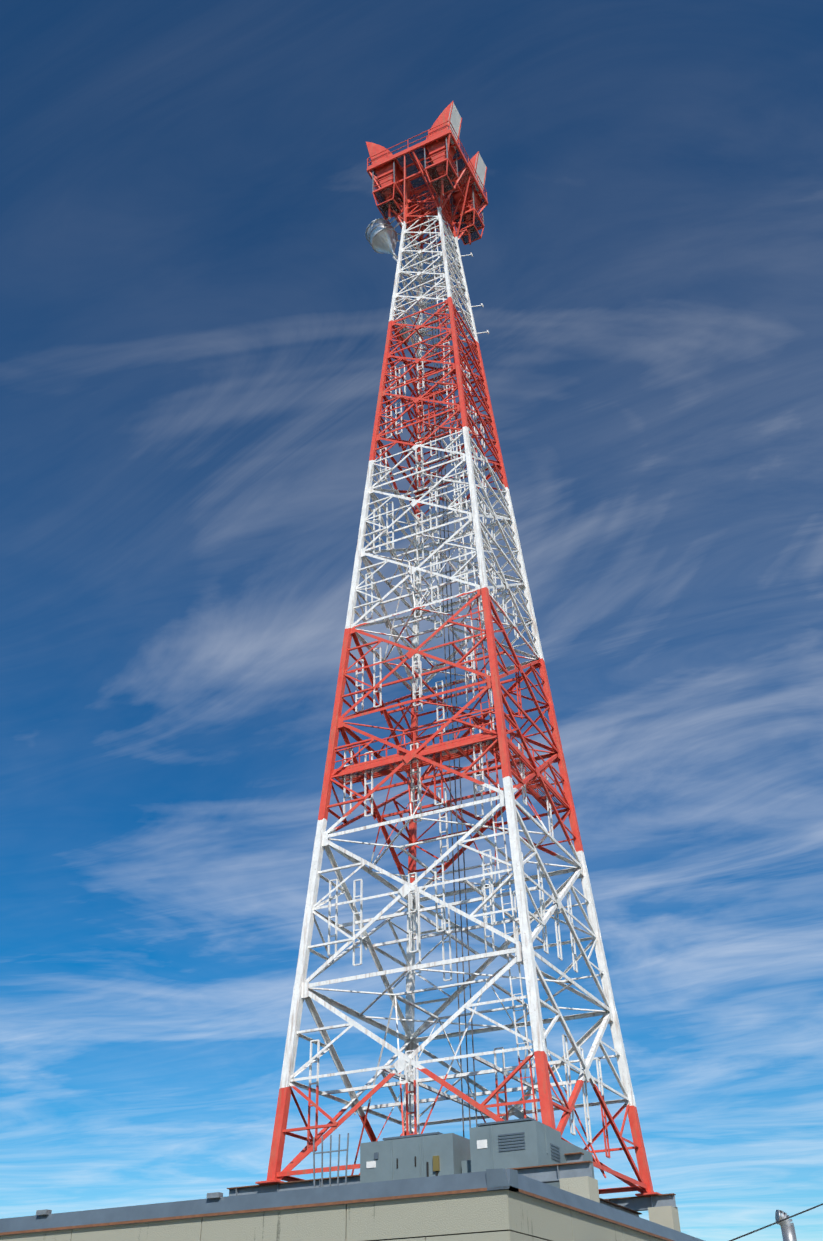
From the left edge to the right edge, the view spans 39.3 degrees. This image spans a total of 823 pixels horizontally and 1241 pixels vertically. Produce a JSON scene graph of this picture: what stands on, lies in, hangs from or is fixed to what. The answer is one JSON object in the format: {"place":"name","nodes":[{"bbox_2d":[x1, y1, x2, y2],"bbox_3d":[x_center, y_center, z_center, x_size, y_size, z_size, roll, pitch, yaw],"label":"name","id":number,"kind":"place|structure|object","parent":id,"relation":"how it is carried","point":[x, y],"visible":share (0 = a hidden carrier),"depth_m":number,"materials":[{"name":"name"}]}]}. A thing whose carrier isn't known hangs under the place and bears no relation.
{"place":"outdoors","nodes":[
{"label":"outdoors","id":0,"kind":"place"},
{"bbox_2d":[0,1168,703,1240],"bbox_3d":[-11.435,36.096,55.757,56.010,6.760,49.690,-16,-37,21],"label":"building roof","id":1,"kind":"structure","parent":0,"point":[502,1204],"depth_m":30.85,"materials":[{"name":"concrete"}]},
{"bbox_2d":[313,1133,348,1187],"bbox_3d":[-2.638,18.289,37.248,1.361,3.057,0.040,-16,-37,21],"label":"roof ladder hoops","id":2,"kind":"object","parent":1,"relation":"on","point":[330,1151],"visible":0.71,"depth_m":37.68,"materials":[{"name":"silver metal"}]},
{"bbox_2d":[360,1118,594,1188],"bbox_3d":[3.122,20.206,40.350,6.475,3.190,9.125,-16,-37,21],"label":"equipment cabinets","id":3,"kind":"object","parent":1,"relation":"on","point":[518,1143],"visible":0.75,"depth_m":37.56,"materials":[{"name":"metal"}]},
{"bbox_2d":[559,1176,680,1231],"bbox_3d":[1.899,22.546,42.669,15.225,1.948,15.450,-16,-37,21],"label":"concrete footings","id":4,"kind":"object","parent":1,"relation":"on","point":[587,1188],"visible":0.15,"depth_m":34.61,"materials":[{"name":"white concrete"}]},
{"bbox_2d":[227,1152,677,1216],"bbox_3d":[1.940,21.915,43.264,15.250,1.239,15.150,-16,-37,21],"label":"grillage beams","id":5,"kind":"structure","parent":4,"relation":"on","point":[575,1165],"depth_m":41.81,"materials":[{"name":"metal"}]},
{"bbox_2d":[255,101,659,1197],"bbox_3d":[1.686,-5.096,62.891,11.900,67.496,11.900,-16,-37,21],"label":"lattice tower","id":6,"kind":"structure","parent":5,"relation":"on","point":[431,183],"depth_m":54.07,"materials":[{"name":"metal"}]},
{"bbox_2d":[0,0,822,1240],"label":"sky","id":7,"kind":"structure","parent":0,"point":[196,298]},
{"bbox_3d":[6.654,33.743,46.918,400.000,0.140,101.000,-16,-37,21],"label":"pavement","id":8,"kind":"structure","parent":0,"visible":0},
{"bbox_2d":[775,1210,796,1240],"bbox_3d":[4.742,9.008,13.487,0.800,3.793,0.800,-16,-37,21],"label":"exhaust stack","id":9,"kind":"object","parent":8,"relation":"on","point":[788,1230],"visible":0.92,"depth_m":14.38,"materials":[{"name":"silver metal"}]},
{"label":"ground","id":10,"kind":"structure","parent":0,"visible":0},
{"bbox_2d":[729,1203,822,1240],"bbox_3d":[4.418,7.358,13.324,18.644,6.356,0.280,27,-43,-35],"label":"utility line","id":11,"kind":"object","parent":10,"relation":"on","point":[775,1222],"visible":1,"depth_m":13.34,"materials":[{"name":"black metal"}]}
]}

